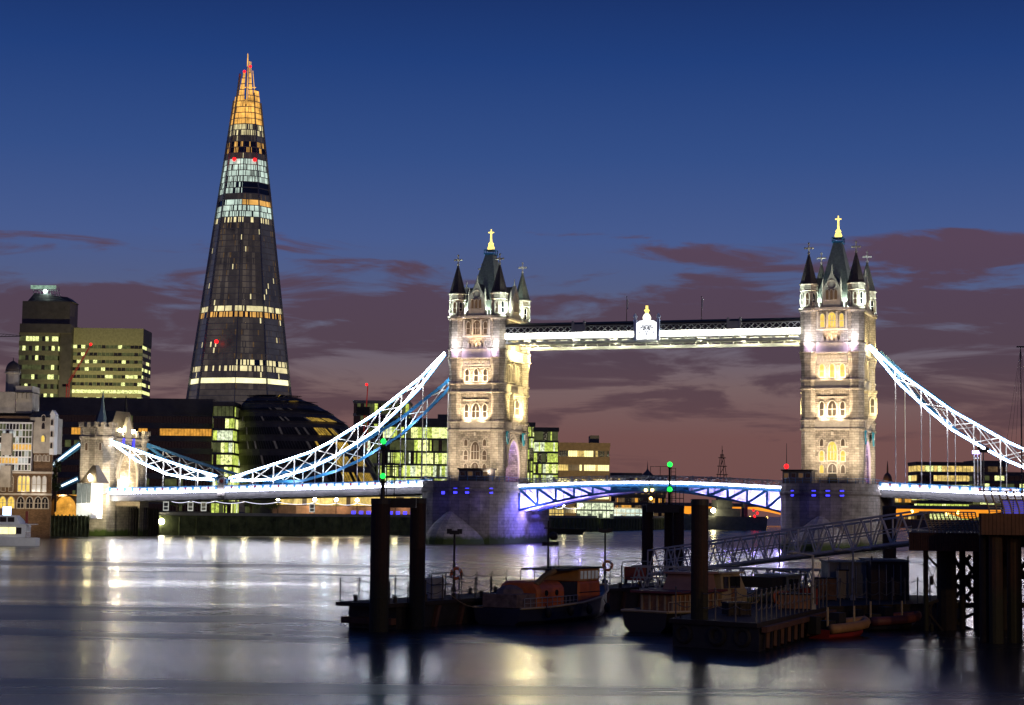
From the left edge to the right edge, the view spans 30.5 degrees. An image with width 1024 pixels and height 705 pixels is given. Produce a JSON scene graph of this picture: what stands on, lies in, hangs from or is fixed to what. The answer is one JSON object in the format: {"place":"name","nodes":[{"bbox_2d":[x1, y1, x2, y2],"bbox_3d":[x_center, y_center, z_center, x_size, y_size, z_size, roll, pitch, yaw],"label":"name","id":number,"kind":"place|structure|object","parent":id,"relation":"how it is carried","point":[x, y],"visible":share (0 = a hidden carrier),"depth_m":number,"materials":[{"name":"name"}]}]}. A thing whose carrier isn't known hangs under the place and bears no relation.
{"place":"outdoors","nodes":[
{"label":"outdoors","id":0,"kind":"place"},
{"bbox_2d":[0,358,62,537],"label":"brewery building","id":1,"kind":"structure","parent":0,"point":[30,439],"depth_m":441.27,"materials":[{"name":"brick"}]},
{"bbox_2d":[16,496,24,508],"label":"window","id":2,"kind":"structure","parent":1,"relation":"in","point":[20,504],"depth_m":440.37,"materials":[{"name":"glass"}]},
{"bbox_2d":[62,343,91,396],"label":"tower crane","id":3,"kind":"object","parent":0,"point":[66,385],"visible":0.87,"depth_m":1353.04,"materials":[{"name":"red paint"}]},
{"bbox_2d":[238,395,388,512],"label":"round hall","id":4,"kind":"structure","parent":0,"point":[273,428],"depth_m":689.50,"materials":[{"name":"black glass"}]},
{"bbox_2d":[446,229,530,482],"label":"bridge tower","id":5,"kind":"structure","parent":0,"point":[489,396],"depth_m":446.93,"materials":[{"name":"stone"}]},
{"bbox_2d":[470,441,479,459],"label":"window","id":6,"kind":"structure","parent":5,"relation":"in","point":[475,447],"depth_m":444.80,"materials":[{"name":"glass"}]},
{"bbox_2d":[471,403,479,417],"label":"window","id":7,"kind":"structure","parent":5,"relation":"in","point":[475,409],"depth_m":445.67,"materials":[{"name":"glass"}]},
{"bbox_2d":[505,317,799,345],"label":"walkway","id":8,"kind":"structure","parent":5,"relation":"attached to","point":[719,330],"depth_m":433.07,"materials":[{"name":"grey paint"}]},
{"bbox_2d":[633,306,660,340],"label":"coat of arms","id":9,"kind":"object","parent":8,"relation":"attached to","point":[646,327],"visible":1,"depth_m":433.47},
{"bbox_2d":[521,336,799,350],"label":"walkway","id":10,"kind":"structure","parent":5,"relation":"attached to","point":[647,346],"depth_m":448.73,"materials":[{"name":"grey paint"}]},
{"bbox_2d":[0,516,1023,704],"bbox_3d":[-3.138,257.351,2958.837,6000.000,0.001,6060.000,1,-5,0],"label":"water","id":11,"kind":"structure","parent":0,"point":[184,620],"depth_m":105.54,"materials":[{"name":"black liquid"}]},
{"bbox_2d":[0,507,39,545],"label":"passenger cruiser","id":12,"kind":"object","parent":11,"relation":"on","point":[15,530],"visible":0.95,"depth_m":347.72,"materials":[{"name":"white paint"}]},
{"bbox_2d":[50,514,89,536],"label":"pile wall","id":13,"kind":"structure","parent":11,"relation":"in","point":[69,526],"depth_m":459.21,"materials":[{"name":"wood"}]},
{"bbox_2d":[76,391,150,535],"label":"bridge gatehouse","id":14,"kind":"object","parent":11,"relation":"in","point":[101,433],"visible":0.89,"depth_m":480.39,"materials":[{"name":"stone"}]},
{"bbox_2d":[53,442,80,467],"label":"back chain","id":15,"kind":"object","parent":14,"relation":"attached to","point":[69,452],"visible":0.68,"depth_m":481.03,"materials":[{"name":"white paint"}]},
{"bbox_2d":[58,476,78,489],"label":"back chain","id":16,"kind":"object","parent":14,"relation":"attached to","point":[71,481],"visible":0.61,"depth_m":499.69,"materials":[{"name":"blue paint"}]},
{"bbox_2d":[128,507,159,535],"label":"pile wall","id":17,"kind":"structure","parent":11,"relation":"in","point":[153,521],"depth_m":493.55,"materials":[{"name":"brown wood"}]},
{"bbox_2d":[369,498,390,631],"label":"mooring pile","id":18,"kind":"object","parent":11,"relation":"in","point":[379,568],"visible":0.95,"depth_m":115.83,"materials":[{"name":"metal"}]},
{"bbox_2d":[380,439,402,498],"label":"navigation mast","id":19,"kind":"object","parent":18,"relation":"on","point":[383,466],"visible":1,"depth_m":116.67,"materials":[{"name":"metal"}]},
{"bbox_2d":[389,498,416,507],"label":"pile beam","id":20,"kind":"structure","parent":18,"relation":"attached to","point":[403,502],"depth_m":117.22,"materials":[{"name":"wood"}]},
{"bbox_2d":[408,498,426,629],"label":"mooring pile","id":21,"kind":"object","parent":11,"relation":"in","point":[417,547],"visible":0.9,"depth_m":118.89,"materials":[{"name":"metal"}]},
{"bbox_2d":[421,475,548,543],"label":"bridge pier","id":22,"kind":"structure","parent":11,"relation":"in","point":[482,512],"depth_m":429.69,"materials":[{"name":"stone"}]},
{"bbox_2d":[108,479,433,501],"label":"side span","id":23,"kind":"object","parent":22,"relation":"on","point":[287,491],"visible":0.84,"depth_m":462.62,"materials":[{"name":"metal"}]},
{"bbox_2d":[112,351,446,495],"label":"suspension chain","id":24,"kind":"object","parent":23,"relation":"attached to","point":[223,481],"visible":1,"depth_m":459.18,"materials":[{"name":"blue paint"}]},
{"bbox_2d":[146,378,448,489],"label":"suspension chain","id":25,"kind":"object","parent":23,"relation":"attached to","point":[151,447],"visible":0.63,"depth_m":474.44,"materials":[{"name":"blue paint"}]},
{"bbox_2d":[457,468,496,480],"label":"pier cabin","id":26,"kind":"object","parent":22,"relation":"on","point":[483,473],"visible":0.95,"depth_m":433.68,"materials":[{"name":"metal"}]},
{"bbox_2d":[518,475,665,511],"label":"bascule leaf","id":27,"kind":"object","parent":22,"relation":"on","point":[539,496],"visible":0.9,"depth_m":440.18,"materials":[{"name":"metal"}]},
{"bbox_2d":[336,579,663,629],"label":"mooring pontoon","id":28,"kind":"object","parent":11,"relation":"on","point":[448,610],"visible":0.44,"depth_m":123.53,"materials":[{"name":"metal"}]},
{"bbox_2d":[425,572,453,598],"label":"pontoon cabinet","id":29,"kind":"object","parent":28,"relation":"on","point":[437,588],"visible":0.7,"depth_m":125.31,"materials":[{"name":"grey metal"}]},
{"bbox_2d":[389,576,506,603],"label":"chain railing","id":30,"kind":"object","parent":28,"relation":"on","point":[442,590],"visible":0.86,"depth_m":123.86,"materials":[{"name":"metal"}]},
{"bbox_2d":[447,529,461,591],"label":"pontoon lamp","id":31,"kind":"object","parent":28,"relation":"on","point":[454,532],"visible":0.84,"depth_m":135.83,"materials":[{"name":"metal"}]},
{"bbox_2d":[339,565,643,601],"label":"chain railing","id":32,"kind":"object","parent":28,"relation":"on","point":[461,584],"visible":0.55,"depth_m":133.60,"materials":[{"name":"metal"}]},
{"bbox_2d":[598,528,611,582],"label":"pontoon lamp","id":33,"kind":"object","parent":28,"relation":"on","point":[604,531],"visible":0.67,"depth_m":155.20,"materials":[{"name":"metal"}]},
{"bbox_2d":[630,565,820,592],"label":"link bridge","id":34,"kind":"structure","parent":28,"relation":"on","point":[755,569],"depth_m":148.29,"materials":[{"name":"grey paint"}]},
{"bbox_2d":[472,521,609,625],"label":"lifeboat","id":35,"kind":"object","parent":11,"relation":"on","point":[558,593],"visible":1,"depth_m":128.09,"materials":[{"name":"paint"}]},
{"bbox_2d":[549,520,585,533],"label":"work barge","id":36,"kind":"object","parent":11,"relation":"on","point":[567,531],"visible":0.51,"depth_m":635.01},
{"bbox_2d":[641,505,652,578],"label":"mooring pile","id":37,"kind":"object","parent":11,"relation":"in","point":[647,530],"visible":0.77,"depth_m":213.49,"materials":[{"name":"wood"}]},
{"bbox_2d":[664,513,672,576],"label":"mooring pile","id":38,"kind":"object","parent":11,"relation":"in","point":[668,529],"visible":0.51,"depth_m":214.62,"materials":[{"name":"wood"}]},
{"bbox_2d":[645,504,678,512],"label":"pile beam","id":39,"kind":"structure","parent":38,"relation":"attached to","point":[662,508],"depth_m":212.29,"materials":[{"name":"wood"}]},
{"bbox_2d":[650,462,675,504],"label":"navigation mast","id":40,"kind":"object","parent":39,"relation":"on","point":[670,475],"visible":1,"depth_m":212.82,"materials":[{"name":"metal"}]},
{"bbox_2d":[653,491,683,504],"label":"platform rail","id":41,"kind":"object","parent":39,"relation":"on","point":[668,498],"visible":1,"depth_m":212.36,"materials":[{"name":"metal"}]},
{"bbox_2d":[673,505,683,569],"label":"mooring pile","id":42,"kind":"object","parent":11,"relation":"in","point":[678,528],"visible":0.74,"depth_m":212.57,"materials":[{"name":"metal"}]},
{"bbox_2d":[621,570,760,632],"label":"wheelhouse boat","id":43,"kind":"object","parent":11,"relation":"on","point":[654,612],"visible":0.64,"depth_m":120.20,"materials":[{"name":"paint"}]},
{"bbox_2d":[691,499,708,619],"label":"mooring pile","id":44,"kind":"object","parent":11,"relation":"in","point":[699,547],"visible":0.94,"depth_m":106.02,"materials":[{"name":"wood"}]},
{"bbox_2d":[684,450,766,529],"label":"grey warship","id":45,"kind":"object","parent":11,"relation":"on","point":[723,515],"visible":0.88,"depth_m":893.77,"materials":[{"name":"metal"}]},
{"bbox_2d":[741,532,806,603],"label":"work boat","id":46,"kind":"object","parent":11,"relation":"on","point":[763,581],"visible":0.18,"depth_m":128.23,"materials":[{"name":"green paint"}]},
{"bbox_2d":[669,595,958,651],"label":"landing stage","id":47,"kind":"object","parent":11,"relation":"on","point":[741,633],"visible":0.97,"depth_m":106.71,"materials":[{"name":"metal"}]},
{"bbox_2d":[721,601,750,615],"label":"storage crate","id":48,"kind":"object","parent":47,"relation":"on","point":[727,605],"visible":0.94,"depth_m":110.17,"materials":[{"name":"wood"}]},
{"bbox_2d":[778,593,812,609],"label":"storage crate","id":49,"kind":"object","parent":47,"relation":"on","point":[796,600],"visible":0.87,"depth_m":118.41,"materials":[{"name":"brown wood"}]},
{"bbox_2d":[787,551,815,608],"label":"pontoon lamp","id":50,"kind":"object","parent":47,"relation":"on","point":[812,574],"visible":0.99,"depth_m":119.22,"materials":[{"name":"grey metal"}]},
{"bbox_2d":[675,577,936,622],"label":"chain railing","id":51,"kind":"object","parent":47,"relation":"on","point":[803,587],"visible":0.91,"depth_m":115.66,"materials":[{"name":"metal"}]},
{"bbox_2d":[814,577,836,600],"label":"storage crate","id":52,"kind":"object","parent":47,"relation":"on","point":[832,589],"visible":0.71,"depth_m":131.48,"materials":[{"name":"brown wood"}]},
{"bbox_2d":[835,569,848,598],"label":"storage crate","id":53,"kind":"object","parent":47,"relation":"on","point":[843,574],"visible":0.9,"depth_m":134.01,"materials":[{"name":"paint"}]},
{"bbox_2d":[820,557,874,597],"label":"container shed","id":54,"kind":"structure","parent":47,"relation":"on","point":[829,566],"depth_m":136.19,"materials":[{"name":"paint"}]},
{"bbox_2d":[833,547,870,599],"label":"pontoon lamp","id":55,"kind":"object","parent":47,"relation":"on","point":[840,550],"visible":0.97,"depth_m":132.49,"materials":[{"name":"grey metal"}]},
{"bbox_2d":[859,556,909,599],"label":"container shed","id":56,"kind":"structure","parent":47,"relation":"on","point":[885,570],"depth_m":133.68,"materials":[{"name":"paint"}]},
{"bbox_2d":[779,478,893,550],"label":"bridge pier","id":57,"kind":"structure","parent":11,"relation":"in","point":[805,504],"depth_m":401.87,"materials":[{"name":"stone"}]},
{"bbox_2d":[649,476,782,512],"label":"bascule leaf","id":58,"kind":"object","parent":57,"relation":"on","point":[764,495],"visible":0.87,"depth_m":427.99,"materials":[{"name":"metal"}]},
{"bbox_2d":[781,469,816,482],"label":"pier cabin","id":59,"kind":"object","parent":57,"relation":"on","point":[798,474],"visible":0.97,"depth_m":409.45,"materials":[{"name":"metal"}]},
{"bbox_2d":[879,482,1023,502],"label":"side span","id":60,"kind":"object","parent":57,"relation":"on","point":[939,492],"visible":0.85,"depth_m":409.35,"materials":[{"name":"metal"}]},
{"bbox_2d":[868,344,1023,488],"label":"suspension chain","id":61,"kind":"object","parent":60,"relation":"attached to","point":[878,355],"visible":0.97,"depth_m":411.07,"materials":[{"name":"blue paint"}]},
{"bbox_2d":[880,351,1023,491],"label":"suspension chain","id":62,"kind":"object","parent":60,"relation":"attached to","point":[906,386],"visible":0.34,"depth_m":428.10,"materials":[{"name":"blue paint"}]},
{"bbox_2d":[805,606,870,638],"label":"inflatable boat","id":63,"kind":"object","parent":11,"relation":"on","point":[835,625],"visible":0.91,"depth_m":114.91,"materials":[{"name":"rubber"}]},
{"bbox_2d":[851,601,921,630],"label":"inflatable boat","id":64,"kind":"object","parent":11,"relation":"on","point":[885,618],"visible":0.77,"depth_m":123.51,"materials":[{"name":"rubber"}]},
{"bbox_2d":[882,506,895,557],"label":"mooring pile","id":65,"kind":"object","parent":11,"relation":"in","point":[889,553],"visible":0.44,"depth_m":183.71,"materials":[{"name":"metal"}]},
{"bbox_2d":[909,513,1023,643],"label":"timber pier","id":66,"kind":"structure","parent":11,"relation":"in","point":[995,543],"depth_m":123.38,"materials":[{"name":"brown wood"}]},
{"bbox_2d":[647,511,931,575],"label":"gangway","id":67,"kind":"object","parent":66,"relation":"attached to","point":[817,552],"visible":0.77,"depth_m":151.65,"materials":[{"name":"paint"}]},
{"bbox_2d":[919,511,978,532],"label":"curved railing","id":68,"kind":"object","parent":66,"relation":"on","point":[949,520],"visible":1,"depth_m":124.23,"materials":[{"name":"black metal"}]},
{"bbox_2d":[978,490,1023,513],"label":"curved railing","id":69,"kind":"object","parent":66,"relation":"on","point":[1009,503],"visible":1,"depth_m":112.41,"materials":[{"name":"metal"}]},
{"bbox_2d":[1001,500,1023,513],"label":"blue screen","id":70,"kind":"object","parent":66,"relation":"on","point":[1012,506],"visible":0.35,"depth_m":259.15,"materials":[{"name":"metal"}]},
{"bbox_2d":[0,0,1023,516],"label":"sky","id":71,"kind":"structure","parent":0,"point":[663,156],"materials":[{"name":"blue"}]},
{"bbox_2d":[622,561,647,580],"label":"gangway winch","id":72,"kind":"object","parent":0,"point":[629,573],"visible":0.82,"depth_m":156.41,"materials":[{"name":"red paint"}]},
{"bbox_2d":[799,216,876,483],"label":"bridge tower","id":73,"kind":"structure","parent":0,"point":[838,318],"depth_m":419.29,"materials":[{"name":"stone"}]},
{"bbox_2d":[827,400,836,416],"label":"window","id":74,"kind":"structure","parent":73,"relation":"in","point":[831,406],"depth_m":418.46,"materials":[{"name":"glass"}]},
{"bbox_2d":[828,312,835,327],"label":"window","id":75,"kind":"structure","parent":73,"relation":"in","point":[831,315],"depth_m":420.10,"materials":[{"name":"glass"}]},
{"bbox_2d":[827,441,837,460],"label":"window","id":76,"kind":"structure","parent":73,"relation":"in","point":[832,449],"depth_m":417.54,"materials":[{"name":"glass"}]},
{"bbox_2d":[839,401,845,416],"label":"window","id":77,"kind":"structure","parent":73,"relation":"in","point":[842,406],"depth_m":417.64,"materials":[{"name":"glass"}]},
{"bbox_2d":[897,519,978,530],"bbox_3d":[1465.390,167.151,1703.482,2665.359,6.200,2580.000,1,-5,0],"label":"bank","id":78,"kind":"structure","parent":0,"point":[913,523],"depth_m":1073.85,"materials":[{"name":"metal"}]},
{"bbox_2d":[894,498,911,518],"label":"distant block","id":79,"kind":"structure","parent":78,"relation":"on","point":[897,501],"depth_m":1415.82,"materials":[{"name":"orange"}]},
{"bbox_2d":[908,462,975,519],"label":"distant block","id":80,"kind":"structure","parent":78,"relation":"on","point":[939,472],"depth_m":1397.76,"materials":[{"name":"yellow glass"}]},
{"bbox_2d":[963,460,1007,471],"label":"distant block","id":81,"kind":"structure","parent":78,"relation":"on","point":[991,466],"depth_m":1498.18,"materials":[{"name":"brown glass"}]},
{"bbox_2d":[968,472,1023,519],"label":"distant block","id":82,"kind":"structure","parent":78,"relation":"on","point":[991,479],"depth_m":1297.79,"materials":[{"name":"brown glass"}]},
{"bbox_2d":[1003,346,1023,492],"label":"barge mast","id":83,"kind":"object","parent":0,"point":[1020,359],"visible":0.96,"depth_m":330.36,"materials":[{"name":"metal"}]},
{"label":"quay","id":84,"kind":"structure","parent":0,"visible":0},
{"bbox_2d":[52,459,61,511],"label":"plane tree","id":85,"kind":"object","parent":84,"relation":"on","point":[56,487],"visible":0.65,"depth_m":460.18,"materials":[{"name":"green plant"}]},
{"bbox_2d":[51,494,76,515],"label":"approach arch","id":86,"kind":"structure","parent":84,"relation":"on","point":[65,504],"depth_m":473.73,"materials":[{"name":"brick"}]},
{"bbox_2d":[76,465,108,517],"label":"lift house","id":87,"kind":"structure","parent":84,"relation":"on","point":[90,492],"depth_m":464.47,"materials":[{"name":"white paint"}]},
{"bbox_3d":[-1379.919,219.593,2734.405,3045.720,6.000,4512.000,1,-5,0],"label":"ground","id":88,"kind":"structure","parent":0,"visible":0},
{"bbox_2d":[18,285,78,396],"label":"hospital tower","id":89,"kind":"structure","parent":88,"relation":"on","point":[48,324],"depth_m":1496.05,"materials":[{"name":"concrete"}]},
{"bbox_2d":[72,328,151,397],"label":"hospital block","id":90,"kind":"structure","parent":89,"relation":"attached to","point":[115,362],"depth_m":1504.67,"materials":[{"name":"beige concrete"}]},
{"bbox_2d":[39,397,219,512],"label":"dark office","id":91,"kind":"structure","parent":88,"relation":"on","point":[183,427],"depth_m":700.10,"materials":[{"name":"black glass"}]},
{"bbox_2d":[211,402,241,512],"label":"glass atrium","id":92,"kind":"object","parent":88,"relation":"on","point":[225,453],"visible":0.68,"depth_m":690.12,"materials":[{"name":"green"}]},
{"bbox_2d":[186,53,291,511],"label":"glass skyscraper","id":93,"kind":"structure","parent":88,"relation":"on","point":[240,353],"depth_m":1239.96,"materials":[{"name":"black glass"}]},
{"bbox_2d":[243,500,261,512],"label":"plane tree","id":94,"kind":"object","parent":88,"relation":"on","point":[250,504],"visible":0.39,"depth_m":546.32,"materials":[{"name":"green plant"}]},
{"bbox_2d":[353,400,412,480],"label":"glass office","id":95,"kind":"structure","parent":88,"relation":"on","point":[375,405],"depth_m":1000.70,"materials":[{"name":"black"}]},
{"bbox_2d":[159,512,663,534],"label":"river wall","id":96,"kind":"structure","parent":88,"relation":"on","point":[183,523],"depth_m":534.25,"materials":[{"name":"stone"}]},
{"bbox_2d":[273,496,421,514],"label":"riverside pavilion","id":97,"kind":"structure","parent":96,"relation":"on","point":[346,507],"depth_m":562.38,"materials":[{"name":"grey paint"}]},
{"bbox_2d":[382,414,448,497],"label":"glass office","id":98,"kind":"structure","parent":88,"relation":"on","point":[435,468],"depth_m":799.57,"materials":[{"name":"yellow"}]},
{"bbox_2d":[527,422,535,482],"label":"glass office","id":99,"kind":"structure","parent":88,"relation":"on","point":[530,461],"depth_m":814.43,"materials":[{"name":"green"}]},
{"bbox_2d":[533,427,558,507],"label":"glass office","id":100,"kind":"structure","parent":88,"relation":"on","point":[545,452],"depth_m":799.49,"materials":[{"name":"green"}]},
{"bbox_2d":[549,508,565,515],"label":"quay kiosk","id":101,"kind":"object","parent":88,"relation":"on","point":[558,512],"visible":0.39,"depth_m":742.57,"materials":[{"name":"yellow glass"}]},
{"bbox_2d":[558,435,609,515],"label":"brown office","id":102,"kind":"structure","parent":88,"relation":"on","point":[590,458],"depth_m":948.85,"materials":[{"name":"stone"}]},
{"bbox_2d":[576,501,614,518],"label":"quay kiosk","id":103,"kind":"object","parent":88,"relation":"on","point":[603,509],"visible":0.91,"depth_m":757.73,"materials":[{"name":"white glass"}]},
{"bbox_2d":[609,473,641,507],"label":"distant block","id":104,"kind":"structure","parent":88,"relation":"on","point":[611,498],"depth_m":1197.64,"materials":[{"name":"black glass"}]},
{"bbox_2d":[614,508,653,515],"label":"quay kiosk","id":105,"kind":"object","parent":88,"relation":"on","point":[627,511],"visible":0.45,"depth_m":897.12,"materials":[{"name":"grey paint"}]},
{"bbox_2d":[614,494,665,515],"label":"distant block","id":106,"kind":"structure","parent":88,"relation":"on","point":[631,501],"depth_m":1096.81,"materials":[{"name":"brown glass"}]},
{"bbox_2d":[665,502,1000,523],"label":"road bridge","id":107,"kind":"structure","parent":88,"relation":"on","point":[899,508],"depth_m":1246.04,"materials":[{"name":"concrete"}]},
{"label":"promenade lamp","id":108,"kind":"object","parent":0,"visible":0},
{"bbox_2d":[171,501,365,504],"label":"festoon lights","id":109,"kind":"object","parent":108,"relation":"hanging from","point":[266,503],"visible":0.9,"depth_m":527.72,"materials":[{"name":"yellow"}]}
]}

